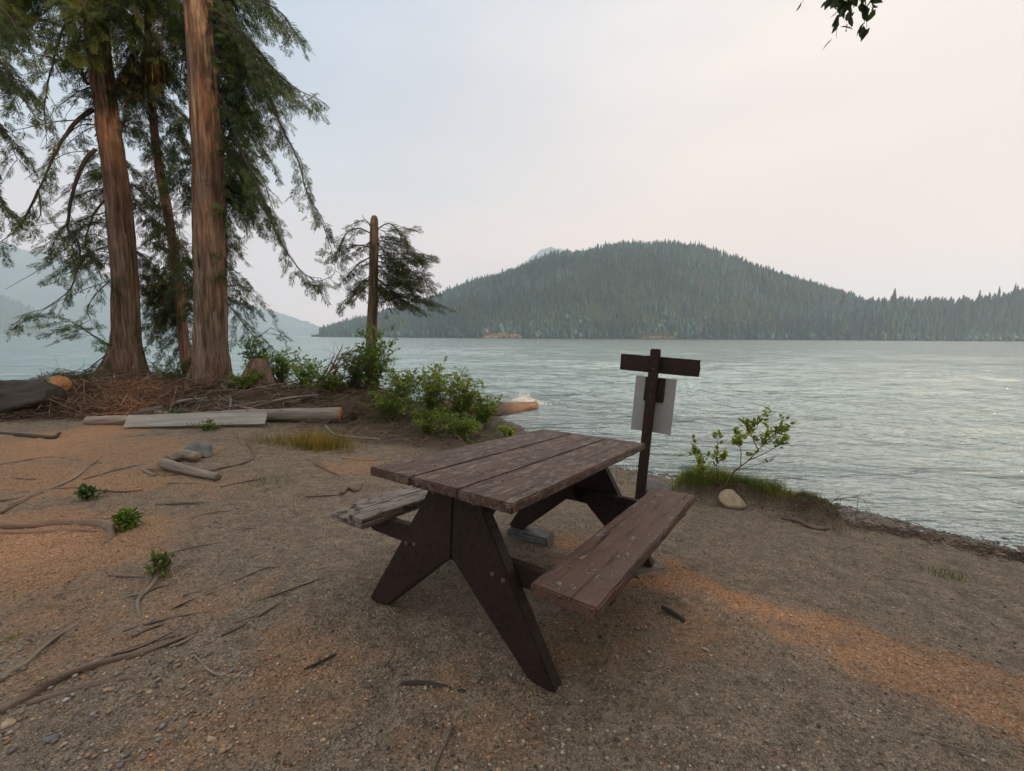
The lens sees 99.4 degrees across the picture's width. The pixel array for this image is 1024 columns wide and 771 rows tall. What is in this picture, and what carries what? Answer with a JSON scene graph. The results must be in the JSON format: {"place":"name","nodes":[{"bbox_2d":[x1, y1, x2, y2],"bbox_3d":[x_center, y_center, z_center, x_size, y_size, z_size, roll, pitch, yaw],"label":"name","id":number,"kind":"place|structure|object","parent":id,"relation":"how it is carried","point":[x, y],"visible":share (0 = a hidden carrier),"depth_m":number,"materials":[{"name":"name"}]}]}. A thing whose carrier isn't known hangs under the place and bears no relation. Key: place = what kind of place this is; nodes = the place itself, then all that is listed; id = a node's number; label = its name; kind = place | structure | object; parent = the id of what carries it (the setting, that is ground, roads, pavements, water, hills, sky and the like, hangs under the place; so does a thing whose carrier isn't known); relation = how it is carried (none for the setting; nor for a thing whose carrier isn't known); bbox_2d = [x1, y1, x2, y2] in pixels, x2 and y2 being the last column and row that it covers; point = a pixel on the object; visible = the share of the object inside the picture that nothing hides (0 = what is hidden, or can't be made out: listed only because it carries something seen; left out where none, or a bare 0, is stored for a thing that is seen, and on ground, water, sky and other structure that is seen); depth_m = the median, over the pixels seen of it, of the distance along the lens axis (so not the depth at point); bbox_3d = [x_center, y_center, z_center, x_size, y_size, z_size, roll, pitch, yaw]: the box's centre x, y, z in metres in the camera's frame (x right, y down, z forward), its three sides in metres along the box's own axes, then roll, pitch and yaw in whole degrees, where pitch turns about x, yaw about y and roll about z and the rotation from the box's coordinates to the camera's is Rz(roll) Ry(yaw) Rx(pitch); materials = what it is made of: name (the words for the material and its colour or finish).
{"place":"outdoors","nodes":[
{"label":"outdoors","id":0,"kind":"place"},
{"bbox_2d":[0,304,44,334],"bbox_3d":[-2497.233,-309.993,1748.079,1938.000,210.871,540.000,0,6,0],"label":"hills","id":1,"kind":"structure","parent":0,"point":[4,317],"depth_m":1560.73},
{"bbox_2d":[0,242,249,335],"bbox_3d":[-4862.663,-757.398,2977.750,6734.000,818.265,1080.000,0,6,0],"label":"mountains","id":2,"kind":"structure","parent":0,"point":[30,291],"depth_m":2677.31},
{"bbox_2d":[156,295,320,335],"bbox_3d":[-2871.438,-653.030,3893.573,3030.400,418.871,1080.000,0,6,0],"label":"mountains","id":3,"kind":"structure","parent":0,"point":[291,326],"depth_m":3593.51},
{"bbox_2d":[0,369,1023,770],"bbox_3d":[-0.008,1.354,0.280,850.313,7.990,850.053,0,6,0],"label":"ground","id":4,"kind":"structure","parent":0,"point":[92,443],"depth_m":2.10,"materials":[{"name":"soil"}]},
{"bbox_2d":[0,718,16,729],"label":"stone","id":5,"kind":"object","parent":4,"relation":"on","point":[7,723],"visible":1,"depth_m":1.53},
{"bbox_2d":[0,492,44,501],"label":"stick","id":6,"kind":"object","parent":4,"relation":"on","point":[18,497],"visible":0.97,"depth_m":3.64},
{"bbox_2d":[0,8,54,241],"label":"hemlock tree","id":7,"kind":"object","parent":4,"relation":"on","point":[9,82],"visible":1,"depth_m":7.63,"materials":[{"name":"green plant"}]},
{"bbox_2d":[0,432,60,438],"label":"driftwood piece","id":8,"kind":"object","parent":4,"relation":"on","point":[27,435],"visible":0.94,"depth_m":5.81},
{"bbox_2d":[0,380,68,417],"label":"rotten log","id":9,"kind":"object","parent":4,"relation":"on","point":[15,394],"visible":0.75,"depth_m":7.13,"materials":[{"name":"wood"}]},
{"bbox_2d":[0,624,76,681],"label":"stick","id":10,"kind":"object","parent":4,"relation":"on","point":[5,676],"visible":1,"depth_m":1.85,"materials":[{"name":"wood"}]},
{"bbox_2d":[0,456,78,464],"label":"tree root","id":11,"kind":"object","parent":4,"relation":"on","point":[36,458],"visible":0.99,"depth_m":4.81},
{"bbox_2d":[0,529,96,533],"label":"tree root","id":12,"kind":"object","parent":4,"relation":"on","point":[35,531],"visible":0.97,"depth_m":3.02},
{"bbox_2d":[32,673,65,687],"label":"leafy plant","id":13,"kind":"object","parent":4,"relation":"on","point":[61,679],"visible":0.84,"depth_m":1.71,"materials":[{"name":"green plant"}]},
{"bbox_2d":[43,733,60,742],"bbox_3d":[-1.569,1.203,1.479,0.041,0.022,0.036,-3,7,-24],"label":"stone","id":14,"kind":"object","parent":4,"relation":"on","point":[49,738],"visible":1,"depth_m":1.47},
{"bbox_2d":[9,459,97,504],"bbox_3d":[-4.245,0.887,4.149,0.131,0.031,1.318,-2,7,-20],"label":"stick","id":15,"kind":"object","parent":4,"relation":"on","point":[68,480],"visible":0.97,"depth_m":3.99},
{"bbox_2d":[28,355,86,381],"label":"dry bush","id":16,"kind":"object","parent":4,"relation":"on","point":[59,372],"visible":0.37,"depth_m":8.21,"materials":[{"name":"brown plant"}]},
{"bbox_2d":[0,519,116,543],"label":"tree root","id":17,"kind":"object","parent":4,"relation":"on","point":[108,527],"visible":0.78,"depth_m":3.12,"materials":[{"name":"wood"}]},
{"bbox_2d":[47,375,71,391],"bbox_3d":[-8.758,0.120,8.360,0.941,0.684,0.391,5,8,36],"label":"cut stump","id":18,"kind":"object","parent":4,"relation":"on","point":[57,379],"visible":0.32,"depth_m":8.13,"materials":[{"name":"brown wood"}]},
{"bbox_2d":[0,487,142,513],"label":"stick","id":19,"kind":"object","parent":4,"relation":"on","point":[13,505],"visible":0.83,"depth_m":3.80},
{"bbox_2d":[26,674,141,706],"bbox_3d":[-1.636,1.184,1.693,0.378,0.034,0.110,-1,6,-8],"label":"tree root","id":20,"kind":"object","parent":4,"relation":"on","point":[39,699],"visible":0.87,"depth_m":1.69,"materials":[{"name":"wood"}]},
{"bbox_2d":[73,483,106,499],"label":"leafy plant","id":21,"kind":"object","parent":4,"relation":"on","point":[85,492],"visible":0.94,"depth_m":3.62,"materials":[{"name":"green plant"}]},
{"bbox_2d":[0,0,185,386],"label":"cedar tree","id":22,"kind":"object","parent":4,"relation":"on","point":[96,20],"visible":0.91,"depth_m":9.58,"materials":[{"name":"green plant"}]},
{"bbox_2d":[0,631,197,714],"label":"tree root","id":23,"kind":"object","parent":4,"relation":"on","point":[31,693],"visible":0.94,"depth_m":1.77,"materials":[{"name":"wood"}]},
{"bbox_2d":[86,373,131,384],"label":"dead branch","id":24,"kind":"object","parent":4,"relation":"on","point":[111,377],"visible":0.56,"depth_m":9.43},
{"bbox_2d":[83,463,157,478],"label":"stick","id":25,"kind":"object","parent":4,"relation":"on","point":[118,469],"visible":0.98,"depth_m":4.42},
{"bbox_2d":[111,506,143,532],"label":"leafy plant","id":26,"kind":"object","parent":4,"relation":"on","point":[127,518],"visible":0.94,"depth_m":3.06,"materials":[{"name":"green plant"}]},
{"bbox_2d":[111,635,174,656],"bbox_3d":[-1.640,1.154,1.936,0.219,0.012,0.025,-4,8,-35],"label":"tree root","id":27,"kind":"object","parent":4,"relation":"on","point":[146,642],"visible":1,"depth_m":1.94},
{"bbox_2d":[111,629,177,654],"bbox_3d":[-1.636,1.151,1.942,0.232,0.011,0.036,-6,9,-45],"label":"stick","id":28,"kind":"object","parent":4,"relation":"on","point":[131,649],"visible":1,"depth_m":1.91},
{"bbox_2d":[129,405,163,414],"bbox_3d":[-6.012,0.424,7.145,0.469,0.178,0.114,-1,6,-13],"label":"short log","id":29,"kind":"object","parent":4,"relation":"on","point":[145,410],"visible":0.5,"depth_m":7.11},
{"bbox_2d":[104,0,192,374],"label":"cedar tree","id":30,"kind":"object","parent":4,"relation":"on","point":[142,70],"visible":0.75,"depth_m":10.26,"materials":[{"name":"green plant"}]},
{"bbox_2d":[135,561,161,617],"bbox_3d":[-1.987,1.095,2.381,0.058,0.024,0.648,-3,7,-29],"label":"forked stick","id":31,"kind":"object","parent":4,"relation":"on","point":[142,594],"visible":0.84,"depth_m":2.29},
{"bbox_2d":[131,623,165,637],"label":"stick","id":32,"kind":"object","parent":4,"relation":"on","point":[147,629],"visible":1,"depth_m":2.03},
{"bbox_2d":[144,550,175,580],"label":"leafy plant","id":33,"kind":"object","parent":4,"relation":"on","point":[162,558],"visible":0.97,"depth_m":2.48,"materials":[{"name":"green plant"}]},
{"bbox_2d":[122,611,208,631],"bbox_3d":[-1.663,1.133,2.100,0.336,0.017,0.033,-3,7,-25],"label":"stick","id":34,"kind":"object","parent":4,"relation":"on","point":[148,623],"visible":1,"depth_m":2.08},
{"bbox_2d":[140,357,192,379],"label":"shrub","id":35,"kind":"object","parent":4,"relation":"on","point":[166,373],"visible":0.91,"depth_m":9.28,"materials":[{"name":"green plant"}]},
{"bbox_2d":[133,589,218,631],"bbox_3d":[-1.684,1.122,2.200,0.051,0.013,0.393,4,7,28],"label":"stick","id":36,"kind":"object","parent":4,"relation":"on","point":[174,607],"visible":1,"depth_m":2.21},
{"bbox_2d":[156,401,199,412],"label":"dead branch","id":37,"kind":"object","parent":4,"relation":"on","point":[182,410],"visible":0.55,"depth_m":7.09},
{"bbox_2d":[155,502,204,504],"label":"stick","id":38,"kind":"object","parent":4,"relation":"on","point":[178,503],"visible":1,"depth_m":3.55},
{"bbox_2d":[163,449,200,460],"bbox_3d":[-3.558,0.763,4.693,0.276,0.118,0.240,2,7,15],"label":"rock","id":39,"kind":"object","parent":4,"relation":"on","point":[181,454],"visible":0.94,"depth_m":4.70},
{"bbox_2d":[169,636,194,648],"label":"stick","id":40,"kind":"object","parent":4,"relation":"on","point":[178,643],"visible":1,"depth_m":1.94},
{"bbox_2d":[164,395,207,410],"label":"dead branch","id":41,"kind":"object","parent":4,"relation":"on","point":[185,400],"visible":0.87,"depth_m":7.49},
{"bbox_2d":[169,399,209,404],"bbox_3d":[-5.753,0.293,7.733,0.761,0.119,0.102,1,6,8],"label":"short log","id":42,"kind":"object","parent":4,"relation":"on","point":[202,400],"visible":0.29,"depth_m":7.67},
{"bbox_2d":[158,458,221,479],"bbox_3d":[-3.204,0.830,4.311,0.860,0.113,0.125,3,7,23],"label":"log piece","id":43,"kind":"object","parent":4,"relation":"on","point":[170,465],"visible":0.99,"depth_m":4.25,"materials":[{"name":"wood"}]},
{"bbox_2d":[123,412,267,427],"bbox_3d":[-4.659,0.508,6.418,2.017,0.210,0.039,-1,-32,-2],"label":"plank","id":44,"kind":"object","parent":4,"relation":"on","point":[174,420],"visible":0.94,"depth_m":6.40,"materials":[{"name":"wood"}]},
{"bbox_2d":[163,541,227,554],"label":"stick","id":45,"kind":"object","parent":4,"relation":"on","point":[193,547],"visible":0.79,"depth_m":2.81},
{"bbox_2d":[184,442,212,457],"bbox_3d":[-3.546,0.725,4.907,0.292,0.176,0.224,-2,7,-18],"label":"rock","id":46,"kind":"object","parent":4,"relation":"on","point":[204,449],"visible":0.76,"depth_m":4.86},
{"bbox_2d":[186,418,223,431],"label":"leafy plant","id":47,"kind":"object","parent":4,"relation":"on","point":[207,426],"visible":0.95,"depth_m":6.22,"materials":[{"name":"green plant"}]},
{"bbox_2d":[180,389,237,397],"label":"dead branch","id":48,"kind":"object","parent":4,"relation":"on","point":[195,393],"visible":0.45,"depth_m":8.31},
{"bbox_2d":[83,407,342,424],"bbox_3d":[-4.599,0.480,6.721,3.815,0.281,0.276,0,6,-3],"label":"fallen log","id":49,"kind":"object","parent":4,"relation":"on","point":[331,414],"visible":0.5,"depth_m":6.70,"materials":[{"name":"grey wood"}]},
{"bbox_2d":[193,654,240,675],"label":"stick","id":50,"kind":"object","parent":4,"relation":"on","point":[206,667],"visible":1,"depth_m":1.77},
{"bbox_2d":[183,566,269,596],"bbox_3d":[-1.580,1.096,2.429,0.050,0.014,0.420,6,9,44],"label":"stick","id":51,"kind":"object","parent":4,"relation":"on","point":[187,594],"visible":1,"depth_m":2.40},
{"bbox_2d":[207,439,254,470],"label":"stick","id":52,"kind":"object","parent":4,"relation":"on","point":[242,463],"visible":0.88,"depth_m":4.65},
{"bbox_2d":[206,398,265,411],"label":"dead branch","id":53,"kind":"object","parent":4,"relation":"on","point":[233,406],"visible":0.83,"depth_m":7.16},
{"bbox_2d":[223,367,263,388],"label":"shrub","id":54,"kind":"object","parent":4,"relation":"on","point":[242,383],"visible":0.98,"depth_m":8.70,"materials":[{"name":"green plant"}]},
{"bbox_2d":[145,0,346,381],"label":"cedar tree","id":55,"kind":"object","parent":4,"relation":"on","point":[217,46],"visible":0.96,"depth_m":9.00,"materials":[{"name":"green plant"}]},
{"bbox_2d":[221,603,279,636],"bbox_3d":[-1.256,1.130,2.107,0.026,0.014,0.284,4,7,29],"label":"stick","id":56,"kind":"object","parent":4,"relation":"on","point":[239,626],"visible":1,"depth_m":2.06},
{"bbox_2d":[237,336,273,368],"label":"shrub","id":57,"kind":"object","parent":4,"relation":"on","point":[249,355],"visible":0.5,"depth_m":9.40,"materials":[{"name":"green plant"}]},
{"bbox_2d":[240,358,278,389],"bbox_3d":[-5.345,-0.262,9.108,0.860,0.620,0.872,5,8,34],"label":"old stump","id":58,"kind":"object","parent":4,"relation":"on","point":[261,365],"visible":0.69,"depth_m":8.95,"materials":[{"name":"brown wood"}]},
{"bbox_2d":[227,381,296,396],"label":"dead branch","id":59,"kind":"object","parent":4,"relation":"on","point":[262,387],"visible":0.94,"depth_m":8.47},
{"bbox_2d":[256,342,308,382],"bbox_3d":[-4.960,-0.443,9.417,0.977,1.050,0.990,0,6,0],"label":"shrub","id":60,"kind":"object","parent":4,"relation":"on","point":[281,371],"visible":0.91,"depth_m":9.33,"materials":[{"name":"green plant"}]},
{"bbox_2d":[250,394,317,407],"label":"dead branch","id":61,"kind":"object","parent":4,"relation":"on","point":[282,399],"visible":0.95,"depth_m":7.49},
{"bbox_2d":[256,578,320,601],"bbox_3d":[-1.195,1.106,2.360,0.344,0.012,0.015,-6,9,-43],"label":"stick","id":62,"kind":"object","parent":4,"relation":"on","point":[288,590],"visible":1,"depth_m":2.34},
{"bbox_2d":[288,357,327,386],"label":"shrub","id":63,"kind":"object","parent":4,"relation":"on","point":[308,367],"visible":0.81,"depth_m":8.93,"materials":[{"name":"green plant"}]},
{"bbox_2d":[303,653,336,669],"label":"stick","id":64,"kind":"object","parent":4,"relation":"on","point":[320,661],"visible":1,"depth_m":1.83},
{"bbox_2d":[307,459,339,475],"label":"stick","id":65,"kind":"object","parent":4,"relation":"on","point":[326,469],"visible":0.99,"depth_m":4.65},
{"bbox_2d":[302,363,351,393],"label":"shrub","id":66,"kind":"object","parent":4,"relation":"on","point":[334,381],"visible":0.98,"depth_m":7.94,"materials":[{"name":"green plant"}]},
{"bbox_2d":[310,345,355,384],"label":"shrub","id":67,"kind":"object","parent":4,"relation":"on","point":[335,371],"visible":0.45,"depth_m":8.50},
{"bbox_2d":[339,483,362,494],"bbox_3d":[-1.488,0.961,4.066,0.150,0.059,0.364,1,6,10],"label":"driftwood piece","id":68,"kind":"object","parent":4,"relation":"on","point":[343,491],"visible":1,"depth_m":4.01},
{"bbox_2d":[325,425,380,439],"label":"bare branch","id":69,"kind":"object","parent":4,"relation":"on","point":[354,437],"visible":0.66,"depth_m":6.06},
{"bbox_2d":[333,343,374,390],"bbox_3d":[-2.974,-0.322,8.271,0.816,1.004,1.060,-2,7,-22],"label":"shrub","id":70,"kind":"object","parent":4,"relation":"on","point":[354,374],"visible":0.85,"depth_m":8.22,"materials":[{"name":"green plant"}]},
{"bbox_2d":[337,392,371,420],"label":"dry bush","id":71,"kind":"object","parent":4,"relation":"on","point":[354,417],"visible":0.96,"depth_m":6.97,"materials":[{"name":"brown plant"}]},
{"bbox_2d":[341,457,375,460],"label":"stick","id":72,"kind":"object","parent":4,"relation":"on","point":[358,458],"visible":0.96,"depth_m":5.19,"materials":[{"name":"brown wood"}]},
{"bbox_2d":[346,323,399,394],"bbox_3d":[-2.667,-0.479,8.303,1.013,1.440,1.046,6,8,41],"label":"shrub","id":73,"kind":"object","parent":4,"relation":"on","point":[377,364],"visible":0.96,"depth_m":8.22,"materials":[{"name":"green plant"}]},
{"bbox_2d":[315,215,455,389],"bbox_3d":[-2.455,-1.514,8.861,2.788,3.667,1.789,2,7,16],"label":"broken snag","id":74,"kind":"object","parent":4,"relation":"on","point":[377,291],"visible":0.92,"depth_m":8.51,"materials":[{"name":"plant"}]},
{"bbox_2d":[360,385,418,421],"bbox_3d":[-2.032,0.336,7.221,0.958,0.580,1.004,0,6,0],"label":"shrub","id":75,"kind":"object","parent":4,"relation":"on","point":[391,409],"visible":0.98,"depth_m":7.15,"materials":[{"name":"green plant"}]},
{"bbox_2d":[383,618,397,666],"bbox_3d":[-0.550,1.157,2.014,0.048,0.012,0.393,-1,6,-10],"label":"tree root","id":76,"kind":"object","parent":4,"relation":"on","point":[387,662],"visible":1,"depth_m":1.92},
{"bbox_2d":[363,363,425,406],"bbox_3d":[-1.943,0.030,7.934,1.168,0.878,1.017,4,7,30],"label":"shrub","id":77,"kind":"object","parent":4,"relation":"on","point":[397,377],"visible":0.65,"depth_m":7.94,"materials":[{"name":"green plant"}]},
{"bbox_2d":[396,356,465,411],"bbox_3d":[-1.467,0.038,7.707,1.293,1.148,1.275,0,6,0],"label":"shrub","id":78,"kind":"object","parent":4,"relation":"on","point":[430,399],"visible":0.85,"depth_m":7.65,"materials":[{"name":"green plant"}]},
{"bbox_2d":[401,680,465,692],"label":"stick","id":79,"kind":"object","parent":4,"relation":"on","point":[434,685],"visible":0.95,"depth_m":1.72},
{"bbox_2d":[402,403,469,433],"bbox_3d":[-1.195,0.557,6.666,1.064,0.492,1.085,0,6,0],"label":"shrub","id":80,"kind":"object","parent":4,"relation":"on","point":[427,422],"visible":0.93,"depth_m":6.70,"materials":[{"name":"green plant"}]},
{"bbox_2d":[432,723,452,770],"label":"tree root","id":81,"kind":"object","parent":4,"relation":"on","point":[440,753],"visible":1,"depth_m":1.44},
{"bbox_2d":[424,366,487,419],"bbox_3d":[-0.934,0.185,7.593,1.074,1.026,0.975,-4,7,-32],"label":"shrub","id":82,"kind":"object","parent":4,"relation":"on","point":[460,404],"visible":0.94,"depth_m":7.59,"materials":[{"name":"green plant"}]},
{"bbox_2d":[437,411,483,439],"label":"shrub","id":83,"kind":"object","parent":4,"relation":"on","point":[463,428],"visible":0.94,"depth_m":6.65,"materials":[{"name":"green plant"}]},
{"bbox_2d":[464,392,503,427],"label":"shrub","id":84,"kind":"object","parent":4,"relation":"on","point":[484,414],"visible":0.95,"depth_m":7.51,"materials":[{"name":"green plant"}]},
{"bbox_2d":[437,399,538,415],"bbox_3d":[-0.392,0.433,9.398,0.374,0.568,2.880,6,9,42],"label":"driftwood log","id":85,"kind":"object","parent":4,"relation":"on","point":[506,408],"visible":0.5,"depth_m":9.64,"materials":[{"name":"wood"}]},
{"bbox_2d":[0,380,984,674],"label":"grass","id":86,"kind":"structure","parent":4,"relation":"on","point":[318,442],"depth_m":4.59,"materials":[{"name":"plant"}]},
{"bbox_2d":[496,425,516,436],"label":"shrub","id":87,"kind":"object","parent":4,"relation":"on","point":[507,430],"visible":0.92,"depth_m":6.98,"materials":[{"name":"green plant"}]},
{"bbox_2d":[0,369,1023,769],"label":"twig litter","id":88,"kind":"object","parent":4,"relation":"on","point":[100,393],"visible":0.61,"depth_m":7.26,"materials":[{"name":"wood"}]},
{"bbox_2d":[0,434,1023,770],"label":"wood chips","id":89,"kind":"object","parent":4,"relation":"on","point":[450,658],"visible":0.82,"depth_m":1.87,"materials":[{"name":"wood"}]},
{"bbox_2d":[331,429,695,691],"bbox_3d":[0.102,0.767,2.538,1.515,0.764,1.647,5,4,34],"label":"picnic table","id":90,"kind":"object","parent":4,"relation":"on","point":[458,497],"visible":1,"depth_m":2.01,"materials":[{"name":"brown"}]},
{"bbox_2d":[507,526,553,546],"bbox_3d":[0.138,1.154,3.314,0.348,0.106,0.150,4,7,28],"label":"concrete block","id":91,"kind":"object","parent":4,"relation":"on","point":[545,538],"depth_m":3.26,"materials":[{"name":"concrete"}]},
{"bbox_2d":[633,559,667,578],"bbox_3d":[0.868,1.199,2.819,0.248,0.075,0.148,-2,7,-17],"label":"concrete block","id":92,"kind":"object","parent":4,"relation":"on","point":[657,568],"depth_m":2.77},
{"bbox_2d":[645,479,669,493],"bbox_3d":[1.464,1.056,4.439,0.329,0.169,0.284,-2,7,-23],"label":"rock","id":93,"kind":"object","parent":4,"relation":"on","point":[651,484],"visible":0.34,"depth_m":4.39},
{"bbox_2d":[620,349,700,498],"bbox_3d":[1.372,0.520,4.299,0.745,1.758,0.140,7,9,24],"label":"sign post","id":94,"kind":"object","parent":4,"relation":"on","point":[653,402],"visible":0.98,"depth_m":4.25,"materials":[{"name":"wood"}]},
{"bbox_2d":[661,605,685,622],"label":"stick","id":95,"kind":"object","parent":4,"relation":"on","point":[674,614],"visible":1,"depth_m":2.23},
{"bbox_2d":[718,489,745,509],"bbox_3d":[2.124,1.115,4.182,0.232,0.189,0.212,5,8,37],"label":"rock","id":96,"kind":"object","parent":4,"relation":"on","point":[729,498],"visible":0.96,"depth_m":4.14,"materials":[{"name":"stone"}]},
{"bbox_2d":[679,406,795,486],"bbox_3d":[2.200,0.604,4.237,1.121,0.790,0.951,0,6,0],"label":"sapling","id":97,"kind":"object","parent":4,"relation":"on","point":[738,440],"visible":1,"depth_m":4.21,"materials":[{"name":"green plant"}]},
{"bbox_2d":[781,517,829,529],"bbox_3d":[2.568,1.216,3.819,0.361,0.036,0.081,7,9,44],"label":"driftwood piece","id":98,"kind":"object","parent":4,"relation":"on","point":[807,524],"visible":0.98,"depth_m":3.80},
{"bbox_2d":[796,0,882,48],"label":"leaves","id":99,"kind":"object","parent":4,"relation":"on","point":[841,7],"visible":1,"depth_m":2.80,"materials":[{"name":"green plant"}]},
{"bbox_2d":[826,492,871,514],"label":"bare twigs","id":100,"kind":"object","parent":4,"relation":"on","point":[847,497],"visible":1,"depth_m":3.73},
{"bbox_2d":[930,738,972,752],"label":"stick","id":101,"kind":"object","parent":4,"relation":"on","point":[953,746],"visible":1,"depth_m":1.51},
{"bbox_2d":[0,335,1023,548],"bbox_3d":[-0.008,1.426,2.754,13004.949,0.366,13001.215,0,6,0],"label":"water","id":102,"kind":"structure","parent":0,"point":[957,383],"depth_m":13.27,"materials":[{"name":"liquid"}]},
{"bbox_2d":[511,391,554,405],"bbox_3d":[0.518,0.287,11.004,0.849,0.329,1.587,-5,8,-41],"label":"wave foam","id":103,"kind":"object","parent":102,"relation":"on","point":[520,399],"visible":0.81,"depth_m":11.12,"materials":[{"name":"white"}]},
{"bbox_2d":[0,0,1023,326],"label":"sky","id":104,"kind":"structure","parent":0,"point":[506,132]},
{"bbox_2d":[524,247,562,264],"bbox_3d":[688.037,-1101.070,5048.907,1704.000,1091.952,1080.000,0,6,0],"label":"mountains","id":105,"kind":"structure","parent":0,"point":[542,252],"depth_m":5090.29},
{"bbox_2d":[311,248,840,338],"bbox_3d":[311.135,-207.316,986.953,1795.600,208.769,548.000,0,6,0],"label":"hills","id":106,"kind":"structure","parent":0,"point":[709,310],"depth_m":779.30,"materials":[{"name":"plant"}]},
{"bbox_2d":[0,238,1023,340],"bbox_3d":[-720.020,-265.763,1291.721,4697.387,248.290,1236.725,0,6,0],"label":"forest","id":107,"kind":"object","parent":106,"relation":"on","point":[828,313],"visible":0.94,"depth_m":777.80,"materials":[{"name":"plant"}]},
{"bbox_2d":[483,332,674,338],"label":"bare rocks","id":108,"kind":"object","parent":106,"relation":"on","point":[503,334],"visible":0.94,"depth_m":723.87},
{"bbox_2d":[780,305,1023,340],"bbox_3d":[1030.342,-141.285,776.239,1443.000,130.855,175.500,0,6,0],"label":"hills","id":109,"kind":"structure","parent":0,"point":[960,326],"depth_m":720.36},
{"bbox_2d":[891,288,896,304],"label":"conifer","id":110,"kind":"object","parent":109,"relation":"on","point":[894,297],"visible":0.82,"depth_m":782.86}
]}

